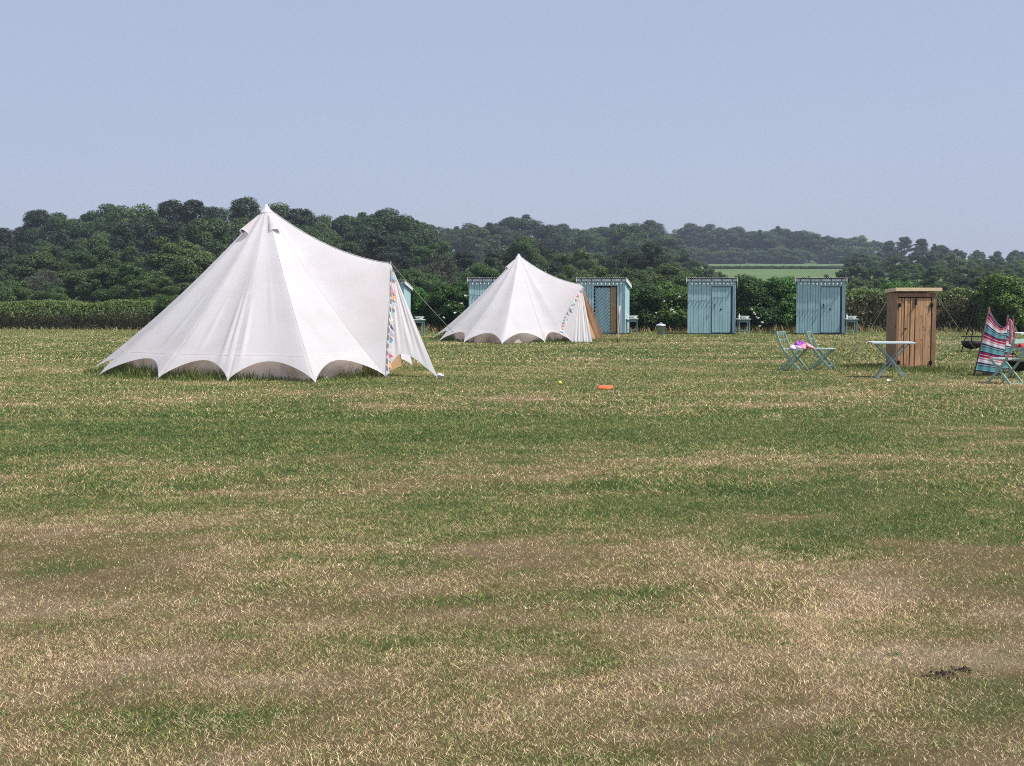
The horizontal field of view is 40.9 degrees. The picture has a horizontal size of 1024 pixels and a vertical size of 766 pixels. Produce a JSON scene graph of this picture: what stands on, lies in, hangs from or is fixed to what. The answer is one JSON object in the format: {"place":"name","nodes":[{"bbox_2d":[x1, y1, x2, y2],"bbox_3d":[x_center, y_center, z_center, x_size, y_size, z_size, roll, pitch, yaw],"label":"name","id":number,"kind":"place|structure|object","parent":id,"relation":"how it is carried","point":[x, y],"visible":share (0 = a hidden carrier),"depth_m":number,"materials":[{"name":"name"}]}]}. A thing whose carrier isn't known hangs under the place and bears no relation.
{"place":"outdoors","nodes":[
{"label":"outdoors","id":0,"kind":"place"},
{"bbox_2d":[0,258,1023,765],"bbox_3d":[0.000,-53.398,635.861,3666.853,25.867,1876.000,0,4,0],"label":"ground","id":1,"kind":"structure","parent":0,"point":[614,718],"depth_m":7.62,"materials":[{"name":"plant"}]},
{"bbox_2d":[0,227,17,267],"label":"pine tree","id":2,"kind":"object","parent":1,"relation":"on","point":[6,234],"visible":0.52,"depth_m":182.66,"materials":[{"name":"green plant"}]},
{"bbox_2d":[0,279,36,306],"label":"scrub tree","id":3,"kind":"object","parent":1,"relation":"on","point":[10,291],"visible":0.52,"depth_m":87.40,"materials":[{"name":"green plant"}]},
{"bbox_2d":[13,209,50,254],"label":"pine tree","id":4,"kind":"object","parent":1,"relation":"on","point":[37,218],"visible":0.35,"depth_m":193.65,"materials":[{"name":"green plant"}]},
{"bbox_2d":[0,246,76,301],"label":"scrub tree","id":5,"kind":"object","parent":1,"relation":"on","point":[27,266],"visible":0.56,"depth_m":115.14,"materials":[{"name":"green plant"}]},
{"bbox_2d":[22,268,65,299],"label":"grey tree","id":6,"kind":"object","parent":1,"relation":"on","point":[39,276],"visible":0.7,"depth_m":103.58,"materials":[{"name":"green plant"}]},
{"bbox_2d":[26,239,71,275],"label":"oak tree","id":7,"kind":"object","parent":1,"relation":"on","point":[60,255],"visible":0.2,"depth_m":148.97,"materials":[{"name":"green plant"}]},
{"bbox_2d":[34,281,71,307],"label":"scrub tree","id":8,"kind":"object","parent":1,"relation":"on","point":[52,292],"visible":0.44,"depth_m":89.16,"materials":[{"name":"green plant"}]},
{"bbox_2d":[22,212,90,256],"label":"oak tree","id":9,"kind":"object","parent":1,"relation":"on","point":[53,230],"visible":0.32,"depth_m":188.06,"materials":[{"name":"green plant"}]},
{"bbox_2d":[55,234,89,256],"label":"oak tree","id":10,"kind":"object","parent":1,"relation":"on","point":[67,244],"visible":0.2,"depth_m":154.30,"materials":[{"name":"green plant"}]},
{"bbox_2d":[0,298,158,329],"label":"hedge","id":11,"kind":"object","parent":1,"relation":"on","point":[132,314],"visible":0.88,"depth_m":60.69,"materials":[{"name":"green plant"}]},
{"bbox_2d":[57,263,120,306],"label":"scrub tree","id":12,"kind":"object","parent":1,"relation":"on","point":[83,290],"visible":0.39,"depth_m":96.40,"materials":[{"name":"green plant"}]},
{"bbox_2d":[62,203,124,239],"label":"oak tree","id":13,"kind":"object","parent":1,"relation":"on","point":[92,224],"visible":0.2,"depth_m":189.36,"materials":[{"name":"green plant"}]},
{"bbox_2d":[67,244,121,278],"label":"broadleaf tree","id":14,"kind":"object","parent":1,"relation":"on","point":[107,258],"visible":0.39,"depth_m":118.13,"materials":[{"name":"green plant"}]},
{"bbox_2d":[76,232,112,275],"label":"broadleaf tree","id":15,"kind":"object","parent":1,"relation":"on","point":[93,242],"visible":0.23,"depth_m":141.86,"materials":[{"name":"green plant"}]},
{"bbox_2d":[88,261,154,301],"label":"broadleaf tree","id":16,"kind":"object","parent":1,"relation":"on","point":[122,274],"visible":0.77,"depth_m":94.77,"materials":[{"name":"green plant"}]},
{"bbox_2d":[101,222,148,263],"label":"pine tree","id":17,"kind":"object","parent":1,"relation":"on","point":[120,236],"visible":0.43,"depth_m":139.91,"materials":[{"name":"green plant"}]},
{"bbox_2d":[99,246,150,297],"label":"scrub tree","id":18,"kind":"object","parent":1,"relation":"on","point":[127,255],"visible":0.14,"depth_m":126.25,"materials":[{"name":"green plant"}]},
{"bbox_2d":[93,203,159,251],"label":"broadleaf tree","id":19,"kind":"object","parent":1,"relation":"on","point":[125,215],"visible":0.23,"depth_m":182.77,"materials":[{"name":"green plant"}]},
{"bbox_2d":[106,211,166,254],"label":"oak tree","id":20,"kind":"object","parent":1,"relation":"on","point":[151,223],"visible":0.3,"depth_m":180.11,"materials":[{"name":"green plant"}]},
{"bbox_2d":[139,232,162,268],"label":"pine tree","id":21,"kind":"object","parent":1,"relation":"on","point":[150,245],"visible":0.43,"depth_m":142.28,"materials":[{"name":"green plant"}]},
{"bbox_2d":[124,275,180,307],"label":"broadleaf tree","id":22,"kind":"object","parent":1,"relation":"on","point":[160,285],"visible":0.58,"depth_m":87.31,"materials":[{"name":"green plant"}]},
{"bbox_2d":[149,294,176,321],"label":"laurel shrub","id":23,"kind":"object","parent":1,"relation":"on","point":[162,303],"visible":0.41,"depth_m":57.98,"materials":[{"name":"green plant"}]},
{"bbox_2d":[155,199,184,221],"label":"pine tree","id":24,"kind":"object","parent":1,"relation":"on","point":[168,209],"visible":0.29,"depth_m":192.70,"materials":[{"name":"green plant"}]},
{"bbox_2d":[146,260,207,297],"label":"broadleaf tree","id":25,"kind":"object","parent":1,"relation":"on","point":[167,272],"visible":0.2,"depth_m":98.56,"materials":[{"name":"green plant"}]},
{"bbox_2d":[141,236,216,283],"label":"broadleaf tree","id":26,"kind":"object","parent":1,"relation":"on","point":[168,253],"visible":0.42,"depth_m":110.90,"materials":[{"name":"green plant"}]},
{"bbox_2d":[156,220,203,250],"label":"pine tree","id":27,"kind":"object","parent":1,"relation":"on","point":[170,230],"visible":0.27,"depth_m":145.82,"materials":[{"name":"green plant"}]},
{"bbox_2d":[168,199,208,250],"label":"pine tree","id":28,"kind":"object","parent":1,"relation":"on","point":[192,209],"visible":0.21,"depth_m":192.25,"materials":[{"name":"green plant"}]},
{"bbox_2d":[170,252,213,294],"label":"scrub tree","id":29,"kind":"object","parent":1,"relation":"on","point":[202,260],"visible":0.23,"depth_m":98.17,"materials":[{"name":"green plant"}]},
{"bbox_2d":[170,217,231,258],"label":"broadleaf tree","id":30,"kind":"object","parent":1,"relation":"on","point":[212,236],"visible":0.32,"depth_m":140.94,"materials":[{"name":"green plant"}]},
{"bbox_2d":[193,206,233,250],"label":"pine tree","id":31,"kind":"object","parent":1,"relation":"on","point":[213,212],"visible":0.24,"depth_m":178.07,"materials":[{"name":"green plant"}]},
{"bbox_2d":[227,196,260,221],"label":"pine tree","id":32,"kind":"object","parent":1,"relation":"on","point":[246,207],"visible":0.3,"depth_m":186.49,"materials":[{"name":"green plant"}]},
{"bbox_2d":[94,204,484,382],"bbox_3d":[-4.864,-1.969,28.712,8.454,3.544,8.138,0,4,0],"label":"bell tent","id":33,"kind":"object","parent":1,"relation":"on","point":[267,289],"visible":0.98,"depth_m":27.19,"materials":[{"name":"fabric"}]},
{"bbox_2d":[284,208,324,234],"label":"pine tree","id":34,"kind":"object","parent":1,"relation":"on","point":[302,217],"visible":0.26,"depth_m":181.10,"materials":[{"name":"green plant"}]},
{"bbox_2d":[313,214,354,245],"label":"oak tree","id":35,"kind":"object","parent":1,"relation":"on","point":[324,223],"visible":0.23,"depth_m":197.65,"materials":[{"name":"green plant"}]},
{"bbox_2d":[329,212,373,245],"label":"oak tree","id":36,"kind":"object","parent":1,"relation":"on","point":[340,222],"visible":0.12,"depth_m":197.97,"materials":[{"name":"green plant"}]},
{"bbox_2d":[360,229,398,276],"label":"pine tree","id":37,"kind":"object","parent":1,"relation":"on","point":[382,239],"visible":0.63,"depth_m":141.96,"materials":[{"name":"green plant"}]},
{"bbox_2d":[341,207,427,263],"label":"oak tree","id":38,"kind":"object","parent":1,"relation":"on","point":[390,222],"visible":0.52,"depth_m":180.93,"materials":[{"name":"green plant"}]},
{"bbox_2d":[390,237,419,279],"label":"pine tree","id":39,"kind":"object","parent":1,"relation":"on","point":[405,243],"visible":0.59,"depth_m":154.70,"materials":[{"name":"green plant"}]},
{"bbox_2d":[411,286,431,324],"bbox_3d":[-4.242,-3.128,59.917,2.082,2.251,1.899,2,4,25],"label":"laurel shrub","id":40,"kind":"object","parent":1,"relation":"on","point":[416,301],"visible":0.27,"depth_m":59.17,"materials":[{"name":"green plant"}]},
{"bbox_2d":[407,273,450,293],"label":"scrub tree","id":41,"kind":"object","parent":1,"relation":"on","point":[428,282],"visible":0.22,"depth_m":89.17,"materials":[{"name":"green plant"}]},
{"bbox_2d":[407,239,455,277],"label":"broadleaf tree","id":42,"kind":"object","parent":1,"relation":"on","point":[432,248],"visible":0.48,"depth_m":154.83,"materials":[{"name":"green plant"}]},
{"bbox_2d":[413,292,449,329],"bbox_3d":[-3.302,-2.970,58.934,1.653,1.956,1.705,1,4,21],"label":"laurel shrub","id":43,"kind":"object","parent":1,"relation":"on","point":[426,315],"visible":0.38,"depth_m":58.45,"materials":[{"name":"green plant"}]},
{"bbox_2d":[416,253,463,287],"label":"grey tree","id":44,"kind":"object","parent":1,"relation":"on","point":[437,266],"visible":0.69,"depth_m":103.40,"materials":[{"name":"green plant"}]},
{"bbox_2d":[429,281,468,326],"bbox_3d":[-2.189,-3.116,57.851,2.714,2.534,2.694,-4,5,-44],"label":"laurel shrub","id":45,"kind":"object","parent":1,"relation":"on","point":[454,297],"visible":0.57,"depth_m":57.30,"materials":[{"name":"green plant"}]},
{"bbox_2d":[449,250,477,280],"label":"pine tree","id":46,"kind":"object","parent":1,"relation":"on","point":[465,260],"visible":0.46,"depth_m":143.88,"materials":[{"name":"green plant"}]},
{"bbox_2d":[448,222,501,265],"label":"oak tree","id":47,"kind":"object","parent":1,"relation":"on","point":[464,237],"visible":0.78,"depth_m":328.74,"materials":[{"name":"green plant"}]},
{"bbox_2d":[451,263,499,286],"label":"broadleaf tree","id":48,"kind":"object","parent":1,"relation":"on","point":[479,270],"visible":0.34,"depth_m":94.97,"materials":[{"name":"green plant"}]},
{"bbox_2d":[467,277,496,305],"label":"camp shed","id":49,"kind":"structure","parent":1,"relation":"on","point":[476,291],"depth_m":53.40,"materials":[{"name":"blue paint"}]},
{"bbox_2d":[483,248,504,274],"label":"pine tree","id":50,"kind":"object","parent":1,"relation":"on","point":[491,260],"visible":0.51,"depth_m":140.67,"materials":[{"name":"green plant"}]},
{"bbox_2d":[468,222,525,262],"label":"oak tree","id":51,"kind":"object","parent":1,"relation":"on","point":[507,235],"visible":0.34,"depth_m":340.96,"materials":[{"name":"green plant"}]},
{"bbox_2d":[482,214,550,252],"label":"oak tree","id":52,"kind":"object","parent":1,"relation":"on","point":[524,224],"visible":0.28,"depth_m":365.47,"materials":[{"name":"green plant"}]},
{"bbox_2d":[434,254,603,343],"bbox_3d":[0.244,-2.947,47.327,6.314,3.033,7.150,-2,4,-27],"label":"bell tent","id":53,"kind":"object","parent":1,"relation":"on","point":[519,299],"visible":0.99,"depth_m":45.99,"materials":[{"name":"fabric"}]},
{"bbox_2d":[496,236,548,270],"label":"broadleaf tree","id":54,"kind":"object","parent":1,"relation":"on","point":[523,245],"visible":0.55,"depth_m":141.97,"materials":[{"name":"green plant"}]},
{"bbox_2d":[514,224,569,259],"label":"oak tree","id":55,"kind":"object","parent":1,"relation":"on","point":[546,235],"visible":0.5,"depth_m":325.56,"materials":[{"name":"green plant"}]},
{"bbox_2d":[552,247,599,280],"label":"broadleaf tree","id":56,"kind":"object","parent":1,"relation":"on","point":[578,258],"visible":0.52,"depth_m":142.75,"materials":[{"name":"green plant"}]},
{"bbox_2d":[565,229,609,269],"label":"oak tree","id":57,"kind":"object","parent":1,"relation":"on","point":[587,240],"visible":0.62,"depth_m":342.22,"materials":[{"name":"green plant"}]},
{"bbox_2d":[576,277,631,334],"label":"camp shed","id":58,"kind":"structure","parent":1,"relation":"on","point":[607,300],"depth_m":53.48,"materials":[{"name":"blue paint"}]},
{"bbox_2d":[594,287,610,332],"bbox_3d":[3.530,-2.835,53.563,0.656,1.800,0.060,1,4,11],"label":"door","id":59,"kind":"structure","parent":58,"relation":"in","point":[602,295],"depth_m":53.53,"materials":[{"name":"paint"}]},
{"bbox_2d":[600,249,655,276],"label":"oak tree","id":60,"kind":"object","parent":1,"relation":"on","point":[627,258],"visible":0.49,"depth_m":145.15,"materials":[{"name":"green plant"}]},
{"bbox_2d":[605,222,651,262],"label":"broadleaf tree","id":61,"kind":"object","parent":1,"relation":"on","point":[624,235],"visible":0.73,"depth_m":329.40,"materials":[{"name":"green plant"}]},
{"bbox_2d":[618,268,653,287],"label":"broadleaf tree","id":62,"kind":"object","parent":1,"relation":"on","point":[640,276],"visible":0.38,"depth_m":91.29,"materials":[{"name":"green plant"}]},
{"bbox_2d":[634,241,668,269],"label":"pine tree","id":63,"kind":"object","parent":1,"relation":"on","point":[648,249],"visible":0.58,"depth_m":143.14,"materials":[{"name":"green plant"}]},
{"bbox_2d":[629,220,673,251],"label":"oak tree","id":64,"kind":"object","parent":1,"relation":"on","point":[653,228],"visible":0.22,"depth_m":383.49,"materials":[{"name":"green plant"}]},
{"bbox_2d":[629,281,675,330],"bbox_3d":[5.505,-3.081,57.858,2.724,2.438,2.704,3,5,38],"label":"laurel shrub","id":65,"kind":"object","parent":1,"relation":"on","point":[648,294],"visible":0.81,"depth_m":57.06,"materials":[{"name":"green plant"}]},
{"bbox_2d":[636,280,687,329],"bbox_3d":[6.502,-3.130,58.369,3.018,2.492,2.925,1,4,17],"label":"laurel shrub","id":66,"kind":"object","parent":1,"relation":"on","point":[670,290],"visible":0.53,"depth_m":57.52,"materials":[{"name":"green plant"}]},
{"bbox_2d":[636,263,688,290],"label":"scrub tree","id":67,"kind":"object","parent":1,"relation":"on","point":[663,272],"visible":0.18,"depth_m":96.32,"materials":[{"name":"green plant"}]},
{"bbox_2d":[640,234,688,263],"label":"oak tree","id":68,"kind":"object","parent":1,"relation":"on","point":[667,240],"visible":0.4,"depth_m":349.41,"materials":[{"name":"green plant"}]},
{"bbox_2d":[665,253,702,272],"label":"scrub tree","id":69,"kind":"object","parent":1,"relation":"on","point":[690,263],"visible":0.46,"depth_m":217.94,"materials":[{"name":"green plant"}]},
{"bbox_2d":[670,223,719,251],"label":"oak tree","id":70,"kind":"object","parent":1,"relation":"on","point":[687,233],"visible":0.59,"depth_m":557.38,"materials":[{"name":"green plant"}]},
{"bbox_2d":[686,277,737,334],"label":"camp shed","id":71,"kind":"structure","parent":1,"relation":"on","point":[712,309],"depth_m":53.40,"materials":[{"name":"blue paint"}]},
{"bbox_2d":[712,287,730,332],"bbox_3d":[8.120,-2.836,53.351,0.711,1.750,0.037,1,4,9],"label":"door","id":72,"kind":"structure","parent":71,"relation":"in","point":[719,299],"depth_m":53.34,"materials":[{"name":"paint"}]},
{"bbox_2d":[692,224,733,257],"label":"oak tree","id":73,"kind":"object","parent":1,"relation":"on","point":[718,232],"visible":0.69,"depth_m":553.15,"materials":[{"name":"green plant"}]},
{"bbox_2d":[712,226,749,258],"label":"oak tree","id":74,"kind":"object","parent":1,"relation":"on","point":[734,232],"visible":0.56,"depth_m":553.32,"materials":[{"name":"green plant"}]},
{"bbox_2d":[715,248,749,263],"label":"scrub tree","id":75,"kind":"object","parent":1,"relation":"on","point":[732,257],"visible":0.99,"depth_m":531.48,"materials":[{"name":"green plant"}]},
{"bbox_2d":[732,229,773,261],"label":"oak tree","id":76,"kind":"object","parent":1,"relation":"on","point":[748,241],"visible":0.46,"depth_m":552.47,"materials":[{"name":"green plant"}]},
{"bbox_2d":[735,273,787,329],"bbox_3d":[10.271,-3.229,57.936,2.762,2.824,2.741,-1,4,-14],"label":"laurel shrub","id":77,"kind":"object","parent":1,"relation":"on","point":[751,288],"visible":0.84,"depth_m":57.27,"materials":[{"name":"green plant"}]},
{"bbox_2d":[740,230,788,256],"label":"oak tree","id":78,"kind":"object","parent":1,"relation":"on","point":[772,239],"visible":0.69,"depth_m":549.70,"materials":[{"name":"green plant"}]},
{"bbox_2d":[744,275,797,328],"bbox_3d":[11.291,-3.211,58.532,2.818,2.733,3.089,1,4,12],"label":"laurel shrub","id":79,"kind":"object","parent":1,"relation":"on","point":[787,305],"visible":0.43,"depth_m":57.63,"materials":[{"name":"green plant"}]},
{"bbox_2d":[708,265,845,268],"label":"hedge","id":80,"kind":"object","parent":1,"relation":"on","point":[777,267],"visible":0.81,"depth_m":365.36,"materials":[{"name":"green plant"}]},
{"bbox_2d":[757,245,796,263],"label":"scrub tree","id":81,"kind":"object","parent":1,"relation":"on","point":[772,257],"visible":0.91,"depth_m":535.40,"materials":[{"name":"green plant"}]},
{"bbox_2d":[775,331,807,370],"bbox_3d":[5.880,-0.672,28.895,0.585,0.829,0.422,3,5,35],"label":"folding chair","id":82,"kind":"object","parent":1,"relation":"on","point":[778,334],"visible":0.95,"depth_m":28.85,"materials":[{"name":"green wood"}]},
{"bbox_2d":[779,248,813,263],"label":"scrub tree","id":83,"kind":"object","parent":1,"relation":"on","point":[802,258],"visible":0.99,"depth_m":533.16,"materials":[{"name":"green plant"}]},
{"bbox_2d":[789,230,827,261],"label":"broadleaf tree","id":84,"kind":"object","parent":1,"relation":"on","point":[808,237],"visible":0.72,"depth_m":551.14,"materials":[{"name":"green plant"}]},
{"bbox_2d":[805,330,835,369],"bbox_3d":[6.563,-0.695,29.239,0.585,0.829,0.422,2,4,26],"label":"folding chair","id":85,"kind":"object","parent":1,"relation":"on","point":[826,354],"visible":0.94,"depth_m":29.14,"materials":[{"name":"green wood"}]},
{"bbox_2d":[795,277,847,334],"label":"camp shed","id":86,"kind":"structure","parent":1,"relation":"on","point":[820,309],"depth_m":53.40,"materials":[{"name":"blue paint"}]},
{"bbox_2d":[821,287,839,332],"bbox_3d":[12.344,-2.833,53.305,0.711,1.750,0.078,1,4,14],"label":"door","id":87,"kind":"structure","parent":86,"relation":"in","point":[832,292],"depth_m":53.32,"materials":[{"name":"paint"}]},
{"bbox_2d":[824,245,857,263],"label":"scrub tree","id":88,"kind":"object","parent":1,"relation":"on","point":[847,250],"visible":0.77,"depth_m":533.33,"materials":[{"name":"green plant"}]},
{"bbox_2d":[838,264,868,282],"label":"oak tree","id":89,"kind":"object","parent":1,"relation":"on","point":[855,270],"visible":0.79,"depth_m":179.01,"materials":[{"name":"green plant"}]},
{"bbox_2d":[836,235,871,255],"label":"broadleaf tree","id":90,"kind":"object","parent":1,"relation":"on","point":[854,241],"visible":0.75,"depth_m":566.29,"materials":[{"name":"green plant"}]},
{"bbox_2d":[839,253,874,272],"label":"scrub tree","id":91,"kind":"object","parent":1,"relation":"on","point":[856,258],"visible":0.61,"depth_m":287.46,"materials":[{"name":"green plant"}]},
{"bbox_2d":[867,341,915,377],"bbox_3d":[7.316,-0.451,26.530,0.820,0.688,0.560,0,4,6],"label":"folding table","id":92,"kind":"object","parent":1,"relation":"on","point":[892,342],"visible":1,"depth_m":26.35,"materials":[{"name":"white wood"}]},
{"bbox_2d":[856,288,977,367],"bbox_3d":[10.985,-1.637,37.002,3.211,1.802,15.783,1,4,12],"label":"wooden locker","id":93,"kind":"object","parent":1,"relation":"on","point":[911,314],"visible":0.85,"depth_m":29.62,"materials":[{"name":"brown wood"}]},
{"bbox_2d":[845,287,1001,330],"bbox_3d":[17.190,-3.098,58.407,6.955,1.976,1.861,0,4,0],"label":"hedge","id":94,"kind":"object","parent":1,"relation":"on","point":[867,309],"visible":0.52,"depth_m":57.89,"materials":[{"name":"green plant"}]},
{"bbox_2d":[914,276,955,292],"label":"scrub tree","id":95,"kind":"object","parent":1,"relation":"on","point":[932,281],"visible":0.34,"depth_m":114.00,"materials":[{"name":"green plant"}]},
{"bbox_2d":[919,265,953,284],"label":"oak tree","id":96,"kind":"object","parent":1,"relation":"on","point":[938,271],"visible":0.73,"depth_m":168.72,"materials":[{"name":"green plant"}]},
{"bbox_2d":[936,253,967,273],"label":"scrub tree","id":97,"kind":"object","parent":1,"relation":"on","point":[952,259],"visible":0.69,"depth_m":267.89,"materials":[{"name":"green plant"}]},
{"bbox_2d":[961,302,982,351],"bbox_3d":[12.605,-1.527,37.750,0.650,1.368,0.664,0,4,0],"label":"fire pit","id":98,"kind":"object","parent":1,"relation":"on","point":[968,344],"visible":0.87,"depth_m":37.63,"materials":[{"name":"black metal"}]},
{"bbox_2d":[973,307,1013,375],"bbox_3d":[9.867,-0.796,27.554,0.457,1.466,2.148,3,5,40],"label":"windbreak","id":99,"kind":"object","parent":1,"relation":"on","point":[994,343],"visible":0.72,"depth_m":26.97,"materials":[{"name":"multicoloured fabric"}]},
{"bbox_2d":[971,272,1023,331],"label":"laurel shrub","id":100,"kind":"object","parent":1,"relation":"on","point":[999,289],"visible":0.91,"depth_m":56.01,"materials":[{"name":"green plant"}]},
{"bbox_2d":[987,338,1023,383],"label":"folding chair","id":101,"kind":"object","parent":1,"relation":"on","point":[1014,341],"visible":1,"depth_m":24.73,"materials":[{"name":"green wood"}]},
{"bbox_2d":[0,323,1023,381],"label":"long grass","id":102,"kind":"structure","parent":0,"point":[127,370],"depth_m":28.31,"materials":[{"name":"green plant"}]},
{"bbox_2d":[0,0,1023,261],"label":"sky","id":103,"kind":"structure","parent":0,"point":[882,121],"materials":[{"name":"blue"}]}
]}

